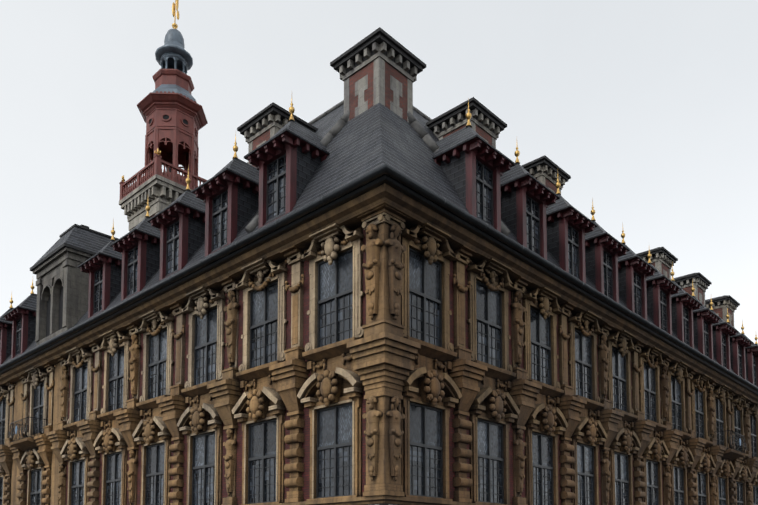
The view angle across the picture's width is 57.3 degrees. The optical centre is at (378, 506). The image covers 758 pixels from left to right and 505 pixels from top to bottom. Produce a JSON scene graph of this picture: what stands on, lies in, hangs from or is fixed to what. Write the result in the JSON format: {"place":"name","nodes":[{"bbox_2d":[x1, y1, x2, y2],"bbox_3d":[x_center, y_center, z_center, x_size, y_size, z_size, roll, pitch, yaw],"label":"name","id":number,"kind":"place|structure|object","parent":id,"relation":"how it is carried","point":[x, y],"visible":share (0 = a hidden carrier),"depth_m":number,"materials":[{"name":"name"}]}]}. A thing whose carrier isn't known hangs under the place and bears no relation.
{"place":"outdoors","nodes":[
{"label":"outdoors","id":0,"kind":"place"},
{"bbox_2d":[0,0,757,343],"label":"sky","id":1,"kind":"structure","parent":0,"point":[649,108],"materials":[{"name":"white"}]},
{"label":"ground","id":2,"kind":"structure","parent":0,"visible":0},
{"bbox_2d":[0,174,757,504],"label":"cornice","id":3,"kind":"structure","parent":2,"relation":"on","point":[416,208],"depth_m":22.60,"materials":[{"name":"stone"}]},
{"bbox_2d":[0,386,10,504],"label":"bay","id":4,"kind":"object","parent":3,"relation":"on","point":[4,411],"visible":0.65,"depth_m":38.08,"materials":[{"name":"stone"}]},
{"bbox_2d":[0,381,15,504],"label":"pilaster","id":5,"kind":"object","parent":3,"relation":"attached to","point":[6,457],"depth_m":36.97,"materials":[{"name":"stone"}]},
{"bbox_2d":[8,375,29,504],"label":"pilaster","id":6,"kind":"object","parent":3,"relation":"on","point":[23,477],"depth_m":35.70,"materials":[{"name":"stone"}]},
{"bbox_2d":[20,367,48,504],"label":"bay","id":7,"kind":"object","parent":3,"relation":"on","point":[32,462],"visible":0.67,"depth_m":34.80,"materials":[{"name":"stone"}]},
{"bbox_2d":[8,417,47,451],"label":"balcony","id":8,"kind":"structure","parent":7,"relation":"attached to","point":[24,443],"depth_m":34.11,"materials":[{"name":"stone"}]},
{"bbox_2d":[11,363,62,504],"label":"wall panels","id":9,"kind":"object","parent":3,"relation":"attached to","point":[18,410],"visible":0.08,"depth_m":33.44,"materials":[{"name":"stone"}]},
{"bbox_2d":[33,363,55,504],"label":"pilaster","id":10,"kind":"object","parent":3,"relation":"on","point":[44,444],"depth_m":33.41,"materials":[{"name":"stone"}]},
{"bbox_2d":[46,356,70,504],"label":"pilaster","id":11,"kind":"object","parent":3,"relation":"on","point":[58,437],"depth_m":32.33,"materials":[{"name":"stone"}]},
{"bbox_2d":[60,347,93,504],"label":"bay","id":12,"kind":"object","parent":3,"relation":"on","point":[74,453],"visible":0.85,"depth_m":31.49,"materials":[{"name":"stone"}]},
{"bbox_2d":[77,341,104,504],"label":"pilaster","id":13,"kind":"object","parent":3,"relation":"on","point":[91,429],"depth_m":30.02,"materials":[{"name":"stone"}]},
{"bbox_2d":[93,330,130,504],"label":"bay","id":14,"kind":"object","parent":3,"relation":"on","point":[110,445],"visible":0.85,"depth_m":29.07,"materials":[{"name":"stone"}]},
{"bbox_2d":[113,323,143,504],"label":"pier","id":15,"kind":"structure","parent":3,"relation":"on","point":[129,418],"depth_m":27.67,"materials":[{"name":"stone"}]},
{"bbox_2d":[132,310,173,504],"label":"bay","id":16,"kind":"object","parent":3,"relation":"on","point":[151,435],"visible":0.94,"depth_m":26.78,"materials":[{"name":"stone"}]},
{"bbox_2d":[156,301,188,504],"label":"pier","id":17,"kind":"structure","parent":3,"relation":"on","point":[173,406],"depth_m":25.37,"materials":[{"name":"stone"}]},
{"bbox_2d":[177,286,225,504],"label":"bay","id":18,"kind":"object","parent":3,"relation":"on","point":[200,424],"visible":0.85,"depth_m":24.43,"materials":[{"name":"stone"}]},
{"bbox_2d":[207,276,243,504],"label":"pier","id":19,"kind":"structure","parent":3,"relation":"on","point":[227,391],"depth_m":23.09,"materials":[{"name":"stone"}]},
{"bbox_2d":[231,258,287,504],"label":"bay","id":20,"kind":"object","parent":3,"relation":"on","point":[258,410],"visible":0.96,"depth_m":22.14,"materials":[{"name":"stone"}]},
{"bbox_2d":[269,246,310,502],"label":"pier","id":21,"kind":"structure","parent":3,"relation":"on","point":[291,373],"depth_m":20.80,"materials":[{"name":"stone"}]},
{"bbox_2d":[297,223,364,500],"bbox_3d":[-1.301,-4.079,19.820,2.491,7.840,0.940,-4,-5,43],"label":"bay","id":22,"kind":"object","parent":3,"relation":"on","point":[329,394],"visible":0.94,"depth_m":19.82,"materials":[{"name":"stone"}]},
{"bbox_2d":[5,197,748,385],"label":"gutter collars","id":23,"kind":"object","parent":3,"relation":"on","point":[325,204],"visible":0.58,"depth_m":23.23,"materials":[{"name":"metal"}]},
{"bbox_2d":[0,103,756,386],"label":"roof","id":24,"kind":"structure","parent":3,"relation":"on","point":[371,139],"depth_m":22.64,"materials":[{"name":"stone"}]},
{"bbox_2d":[0,308,13,364],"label":"dormer","id":25,"kind":"object","parent":24,"relation":"attached to","point":[5,338],"visible":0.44,"depth_m":40.77,"materials":[{"name":"red wood"}]},
{"bbox_2d":[3,293,36,358],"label":"dormer","id":26,"kind":"object","parent":24,"relation":"attached to","point":[21,316],"visible":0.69,"depth_m":38.78,"materials":[{"name":"red wood"}]},
{"bbox_2d":[30,224,117,345],"bbox_3d":[-14.911,-11.441,36.815,4.360,6.450,5.360,-4,-5,43],"label":"large dormer","id":27,"kind":"object","parent":24,"relation":"attached to","point":[62,283],"visible":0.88,"depth_m":34.84,"materials":[{"name":"stone"}]},
{"bbox_2d":[77,239,121,317],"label":"dormer","id":28,"kind":"object","parent":24,"relation":"attached to","point":[102,267],"visible":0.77,"depth_m":32.05,"materials":[{"name":"red wood"}]},
{"bbox_2d":[111,219,114,239],"bbox_3d":[-12.600,-13.172,32.888,0.224,1.105,0.213,-4,-5,43],"label":"roof finial","id":29,"kind":"object","parent":28,"relation":"attached to","point":[112,232],"visible":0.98,"depth_m":32.83,"materials":[{"name":"gold metal"}]},
{"bbox_2d":[110,216,159,300],"bbox_3d":[-9.400,-10.587,31.291,2.300,4.391,4.630,-4,-5,43],"label":"dormer","id":30,"kind":"object","parent":24,"relation":"attached to","point":[137,247],"visible":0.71,"depth_m":29.85,"materials":[{"name":"red wood"}]},
{"bbox_2d":[145,203,149,216],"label":"roof finial","id":31,"kind":"object","parent":30,"relation":"attached to","point":[147,207],"visible":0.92,"depth_m":30.56,"materials":[{"name":"gold metal"}]},
{"bbox_2d":[119,148,206,231],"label":"tower","id":32,"kind":"structure","parent":24,"relation":"on","point":[156,190],"depth_m":44.24,"materials":[{"name":"stone"}]},
{"bbox_2d":[144,149,152,173],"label":"tower arch panel","id":33,"kind":"structure","parent":32,"relation":"on","point":[151,154],"depth_m":46.84,"materials":[{"name":"black"}]},
{"bbox_2d":[145,109,155,172],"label":"tower arch panel","id":34,"kind":"structure","parent":32,"relation":"on","point":[149,140],"depth_m":45.71,"materials":[{"name":"red"}]},
{"bbox_2d":[152,145,170,171],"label":"tower arch panel","id":35,"kind":"structure","parent":32,"relation":"on","point":[164,155],"depth_m":47.88,"materials":[{"name":"black"}]},
{"bbox_2d":[155,91,175,179],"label":"tower arch panel","id":36,"kind":"structure","parent":32,"relation":"on","point":[165,134],"depth_m":45.13,"materials":[{"name":"red"}]},
{"bbox_2d":[137,0,207,153],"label":"tower","id":37,"kind":"structure","parent":32,"relation":"on","point":[174,59],"depth_m":46.02,"materials":[{"name":"red metal"}]},
{"bbox_2d":[167,153,186,176],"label":"tower arch panel","id":38,"kind":"structure","parent":32,"relation":"on","point":[181,159],"depth_m":48.13,"materials":[{"name":"black"}]},
{"bbox_2d":[175,93,195,184],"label":"tower arch panel","id":39,"kind":"structure","parent":32,"relation":"on","point":[187,140],"depth_m":45.63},
{"bbox_2d":[185,123,198,183],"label":"tower arch panel","id":40,"kind":"structure","parent":32,"relation":"on","point":[186,155],"depth_m":47.97,"materials":[{"name":"black"}]},
{"bbox_2d":[189,119,198,188],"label":"tower arch panel","id":41,"kind":"structure","parent":32,"relation":"on","point":[195,154],"depth_m":46.92,"materials":[{"name":"red"}]},
{"bbox_2d":[147,189,204,280],"bbox_3d":[-6.999,-10.741,29.032,2.300,4.391,4.630,-4,-5,43],"label":"dormer","id":42,"kind":"object","parent":24,"relation":"attached to","point":[179,222],"visible":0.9,"depth_m":27.64,"materials":[{"name":"red wood"}]},
{"bbox_2d":[185,164,190,190],"bbox_3d":[-7.799,-13.481,28.370,0.224,1.105,0.213,-4,-5,43],"label":"roof finial","id":43,"kind":"object","parent":42,"relation":"attached to","point":[188,180],"visible":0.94,"depth_m":28.32,"materials":[{"name":"gold metal"}]},
{"bbox_2d":[191,157,258,256],"bbox_3d":[-4.599,-10.895,26.773,2.300,4.391,4.630,-4,-5,43],"label":"dormer","id":44,"kind":"object","parent":24,"relation":"attached to","point":[228,194],"visible":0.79,"depth_m":25.41,"materials":[{"name":"red wood"}]},
{"bbox_2d":[232,134,237,158],"bbox_3d":[-5.398,-13.635,26.111,0.224,1.105,0.213,-4,-5,43],"label":"roof finial","id":45,"kind":"object","parent":44,"relation":"attached to","point":[235,148],"visible":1,"depth_m":26.05,"materials":[{"name":"gold metal"}]},
{"bbox_2d":[237,102,317,166],"bbox_3d":[-4.228,-12.635,28.835,2.420,6.900,2.420,-4,-5,43],"label":"chimney","id":46,"kind":"object","parent":24,"relation":"attached to","point":[265,124],"visible":0.15,"depth_m":28.18,"materials":[{"name":"stone"}]},
{"bbox_2d":[244,120,329,228],"bbox_3d":[-2.198,-11.050,24.514,2.300,4.391,4.630,-4,-5,43],"label":"dormer","id":47,"kind":"object","parent":24,"relation":"attached to","point":[288,158],"visible":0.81,"depth_m":23.16,"materials":[{"name":"red wood"}]},
{"bbox_2d":[289,98,294,121],"bbox_3d":[-2.998,-13.790,23.852,0.224,1.105,0.213,-4,-5,43],"label":"roof finial","id":48,"kind":"object","parent":47,"relation":"attached to","point":[291,109],"visible":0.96,"depth_m":23.79,"materials":[{"name":"gold metal"}]},
{"bbox_2d":[245,100,509,235],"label":"roof rolls","id":49,"kind":"object","parent":24,"relation":"on","point":[333,132],"visible":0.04,"depth_m":24.29,"materials":[{"name":"grey metal"}]},
{"bbox_2d":[330,27,425,122],"bbox_3d":[-0.024,-12.536,24.413,2.420,6.900,2.420,-4,-5,43],"label":"chimney","id":50,"kind":"object","parent":24,"relation":"on","point":[380,65],"visible":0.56,"depth_m":23.87,"materials":[{"name":"brick"}]},
{"bbox_2d":[426,97,506,147],"bbox_3d":[3.668,-12.836,28.825,2.420,6.900,2.420,-4,-5,43],"label":"chimney","id":51,"kind":"object","parent":24,"relation":"on","point":[488,125],"visible":0.25,"depth_m":28.32,"materials":[{"name":"stone"}]},
{"bbox_2d":[432,125,515,231],"bbox_3d":[2.272,-11.031,24.785,4.630,4.391,2.300,-4,-5,43],"label":"dormer","id":52,"kind":"object","parent":24,"relation":"attached to","point":[471,162],"visible":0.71,"depth_m":23.49,"materials":[{"name":"red wood"}]},
{"bbox_2d":[466,98,471,127],"bbox_3d":[3.119,-13.768,24.171,0.213,1.105,0.224,-4,-5,43],"label":"roof finial","id":53,"kind":"object","parent":52,"relation":"on","point":[468,116],"visible":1,"depth_m":24.11,"materials":[{"name":"gold metal"}]},
{"bbox_2d":[500,162,559,259],"bbox_3d":[4.412,-10.877,27.050,4.630,4.391,2.300,-4,-5,43],"label":"dormer","id":54,"kind":"object","parent":24,"relation":"attached to","point":[527,198],"visible":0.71,"depth_m":25.68,"materials":[{"name":"red wood"}]},
{"bbox_2d":[515,146,519,163],"bbox_3d":[5.260,-13.613,26.436,0.213,1.105,0.224,-4,-5,43],"label":"roof finial","id":55,"kind":"object","parent":54,"relation":"on","point":[517,153],"visible":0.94,"depth_m":26.37,"materials":[{"name":"gold metal"}]},
{"bbox_2d":[522,155,570,192],"bbox_3d":[7.442,-12.563,32.816,2.420,6.900,2.420,-4,-5,43],"label":"chimney","id":56,"kind":"object","parent":24,"relation":"on","point":[546,171],"visible":0.12,"depth_m":32.00,"materials":[{"name":"stone"}]},
{"bbox_2d":[546,193,597,282],"bbox_3d":[6.553,-10.722,29.314,4.630,4.391,2.300,-4,-5,43],"label":"dormer","id":57,"kind":"object","parent":24,"relation":"attached to","point":[569,226],"visible":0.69,"depth_m":27.89,"materials":[{"name":"red wood"}]},
{"bbox_2d":[555,177,560,194],"bbox_3d":[7.401,-13.458,28.700,0.213,1.105,0.224,-4,-5,43],"label":"roof finial","id":58,"kind":"object","parent":57,"relation":"on","point":[558,184],"visible":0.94,"depth_m":28.63,"materials":[{"name":"gold metal"}]},
{"bbox_2d":[585,220,629,302],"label":"dormer","id":59,"kind":"object","parent":24,"relation":"attached to","point":[604,250],"visible":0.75,"depth_m":30.09,"materials":[{"name":"red wood"}]},
{"bbox_2d":[591,199,595,220],"bbox_3d":[9.542,-13.303,30.964,0.213,1.105,0.224,-4,-5,43],"label":"roof finial","id":60,"kind":"object","parent":59,"relation":"on","point":[592,212],"visible":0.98,"depth_m":30.91,"materials":[{"name":"gold metal"}]},
{"bbox_2d":[618,243,657,319],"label":"dormer","id":61,"kind":"object","parent":24,"relation":"attached to","point":[635,271],"visible":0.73,"depth_m":32.31,"materials":[{"name":"red wood"}]},
{"bbox_2d":[621,230,625,243],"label":"roof finial","id":62,"kind":"object","parent":61,"relation":"on","point":[623,235],"visible":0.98,"depth_m":33.16,"materials":[{"name":"gold metal"}]},
{"bbox_2d":[636,247,677,279],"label":"chimney","id":63,"kind":"object","parent":24,"relation":"on","point":[663,260],"visible":0.17,"depth_m":42.02,"materials":[{"name":"stone"}]},
{"bbox_2d":[646,263,681,334],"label":"dormer","id":64,"kind":"object","parent":24,"relation":"attached to","point":[661,288],"visible":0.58,"depth_m":34.54,"materials":[{"name":"red wood"}]},
{"bbox_2d":[647,249,651,263],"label":"roof finial","id":65,"kind":"object","parent":64,"relation":"on","point":[649,255],"visible":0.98,"depth_m":35.42,"materials":[{"name":"gold metal"}]},
{"bbox_2d":[671,280,702,347],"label":"dormer","id":66,"kind":"object","parent":24,"relation":"attached to","point":[684,304],"visible":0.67,"depth_m":36.78,"materials":[{"name":"red wood"}]},
{"bbox_2d":[671,266,674,280],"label":"roof finial","id":67,"kind":"object","parent":66,"relation":"on","point":[672,274],"visible":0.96,"depth_m":37.70,"materials":[{"name":"gold metal"}]},
{"bbox_2d":[674,272,711,305],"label":"chimney","id":68,"kind":"object","parent":24,"relation":"on","point":[699,282],"visible":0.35,"depth_m":46.60,"materials":[{"name":"brick"}]},
{"bbox_2d":[692,296,721,359],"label":"dormer","id":69,"kind":"object","parent":24,"relation":"attached to","point":[705,319],"visible":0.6,"depth_m":39.02,"materials":[{"name":"red wood"}]},
{"bbox_2d":[705,295,739,326],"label":"chimney","id":70,"kind":"object","parent":24,"relation":"on","point":[721,304],"visible":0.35,"depth_m":51.18,"materials":[{"name":"brick"}]},
{"bbox_2d":[711,310,738,370],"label":"dormer","id":71,"kind":"object","parent":24,"relation":"attached to","point":[723,331],"visible":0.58,"depth_m":41.27,"materials":[{"name":"red wood"}]},
{"bbox_2d":[727,322,753,379],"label":"dormer","id":72,"kind":"object","parent":24,"relation":"attached to","point":[739,342],"visible":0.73,"depth_m":43.52,"materials":[{"name":"red wood"}]},
{"bbox_2d":[742,333,757,386],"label":"dormer","id":73,"kind":"object","parent":24,"relation":"attached to","point":[751,355],"visible":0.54,"depth_m":45.69,"materials":[{"name":"red wood"}]},
{"bbox_2d":[0,164,757,391],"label":"gutter","id":74,"kind":"object","parent":3,"relation":"attached to","point":[402,178],"visible":0.93,"depth_m":22.30,"materials":[{"name":"metal"}]},
{"bbox_2d":[347,204,420,496],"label":"corner pier","id":75,"kind":"structure","parent":3,"relation":"on","point":[383,351],"depth_m":18.46,"materials":[{"name":"stone"}]},
{"bbox_2d":[361,214,383,319],"bbox_3d":[-0.219,-6.413,18.639,0.780,2.816,0.281,-4,-5,43],"label":"statue","id":76,"kind":"object","parent":75,"relation":"attached to","point":[371,248],"visible":1,"depth_m":18.56,"materials":[{"name":"stone"}]},
{"bbox_2d":[362,396,382,480],"bbox_3d":[-0.206,-1.817,18.338,0.618,2.283,0.244,-4,-5,43],"label":"statue","id":77,"kind":"object","parent":75,"relation":"attached to","point":[373,415],"visible":1,"depth_m":18.27,"materials":[{"name":"stone"}]},
{"bbox_2d":[384,214,405,319],"bbox_3d":[0.482,-6.412,18.660,0.281,2.816,0.780,-4,-5,43],"label":"statue","id":78,"kind":"object","parent":75,"relation":"attached to","point":[395,249],"visible":1,"depth_m":18.58,"materials":[{"name":"stone"}]},
{"bbox_2d":[385,396,404,480],"bbox_3d":[0.468,-1.816,18.358,0.244,2.283,0.618,-4,-5,43],"label":"statue","id":79,"kind":"object","parent":75,"relation":"attached to","point":[394,415],"visible":1,"depth_m":18.29,"materials":[{"name":"stone"}]},
{"bbox_2d":[401,222,461,500],"bbox_3d":[1.374,-4.082,19.785,0.940,7.840,2.491,-4,-5,43],"label":"bay","id":80,"kind":"object","parent":3,"relation":"on","point":[431,394],"visible":0.9,"depth_m":19.83,"materials":[{"name":"stone"}]},
{"bbox_2d":[448,245,487,502],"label":"pier","id":81,"kind":"structure","parent":3,"relation":"on","point":[465,373],"depth_m":20.76,"materials":[{"name":"stone"}]},
{"bbox_2d":[467,258,519,504],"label":"bay","id":82,"kind":"object","parent":3,"relation":"on","point":[494,411],"visible":0.92,"depth_m":22.16,"materials":[{"name":"stone"}]},
{"bbox_2d":[507,276,541,504],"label":"pier","id":83,"kind":"structure","parent":3,"relation":"on","point":[523,391],"depth_m":23.08,"materials":[{"name":"stone"}]},
{"bbox_2d":[522,287,567,504],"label":"bay","id":84,"kind":"object","parent":3,"relation":"on","point":[546,424],"visible":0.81,"depth_m":24.47,"materials":[{"name":"stone"}]},
{"bbox_2d":[556,302,586,504],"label":"pier","id":85,"kind":"structure","parent":3,"relation":"on","point":[570,406],"depth_m":25.40,"materials":[{"name":"stone"}]},
{"bbox_2d":[568,310,607,504],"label":"bay","id":86,"kind":"object","parent":3,"relation":"on","point":[589,436],"visible":0.81,"depth_m":26.85,"materials":[{"name":"stone"}]},
{"bbox_2d":[596,323,623,504],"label":"pier","id":87,"kind":"structure","parent":3,"relation":"on","point":[609,419],"depth_m":27.72,"materials":[{"name":"stone"}]},
{"bbox_2d":[606,330,640,504],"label":"bay","id":88,"kind":"object","parent":3,"relation":"on","point":[625,446],"visible":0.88,"depth_m":29.17,"materials":[{"name":"stone"}]},
{"bbox_2d":[630,341,655,504],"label":"pilaster","id":89,"kind":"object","parent":3,"relation":"on","point":[642,429],"depth_m":30.03,"materials":[{"name":"stone"}]},
{"bbox_2d":[638,347,669,504],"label":"bay","id":90,"kind":"object","parent":3,"relation":"on","point":[656,452],"visible":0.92,"depth_m":31.53,"materials":[{"name":"stone"}]},
{"bbox_2d":[659,356,682,504],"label":"pilaster","id":91,"kind":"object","parent":3,"relation":"on","point":[671,438],"depth_m":32.38,"materials":[{"name":"stone"}]},
{"bbox_2d":[667,362,694,504],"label":"bay","id":92,"kind":"object","parent":3,"relation":"on","point":[682,460],"visible":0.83,"depth_m":33.84,"materials":[{"name":"stone"}]},
{"bbox_2d":[684,370,705,504],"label":"pilaster","id":93,"kind":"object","parent":3,"relation":"on","point":[694,445],"depth_m":34.69,"materials":[{"name":"stone"}]},
{"bbox_2d":[690,374,715,504],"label":"bay","id":94,"kind":"object","parent":3,"relation":"on","point":[705,466],"visible":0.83,"depth_m":36.21,"materials":[{"name":"stone"}]},
{"bbox_2d":[706,381,725,504],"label":"pilaster","id":95,"kind":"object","parent":3,"relation":"on","point":[716,451],"depth_m":37.03,"materials":[{"name":"stone"}]},
{"bbox_2d":[712,385,734,504],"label":"bay","id":96,"kind":"object","parent":3,"relation":"on","point":[726,469],"visible":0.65,"depth_m":38.49,"materials":[{"name":"stone"}]},
{"bbox_2d":[714,430,745,460],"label":"balcony","id":97,"kind":"structure","parent":96,"relation":"attached to","point":[731,454],"depth_m":37.72,"materials":[{"name":"stone"}]},
{"bbox_2d":[726,392,744,504],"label":"pilaster","id":98,"kind":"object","parent":3,"relation":"on","point":[737,467],"depth_m":39.41,"materials":[{"name":"stone"}]},
{"bbox_2d":[730,395,751,504],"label":"bay","id":99,"kind":"object","parent":3,"relation":"on","point":[743,476],"visible":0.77,"depth_m":40.86,"materials":[{"name":"stone"}]},
{"bbox_2d":[743,401,757,504],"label":"pilaster","id":100,"kind":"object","parent":3,"relation":"on","point":[752,464],"depth_m":41.71,"materials":[{"name":"stone"}]},
{"bbox_2d":[748,404,757,504],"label":"bay","id":101,"kind":"object","parent":3,"relation":"on","point":[753,422],"visible":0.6,"depth_m":43.10,"materials":[{"name":"stone"}]}
]}

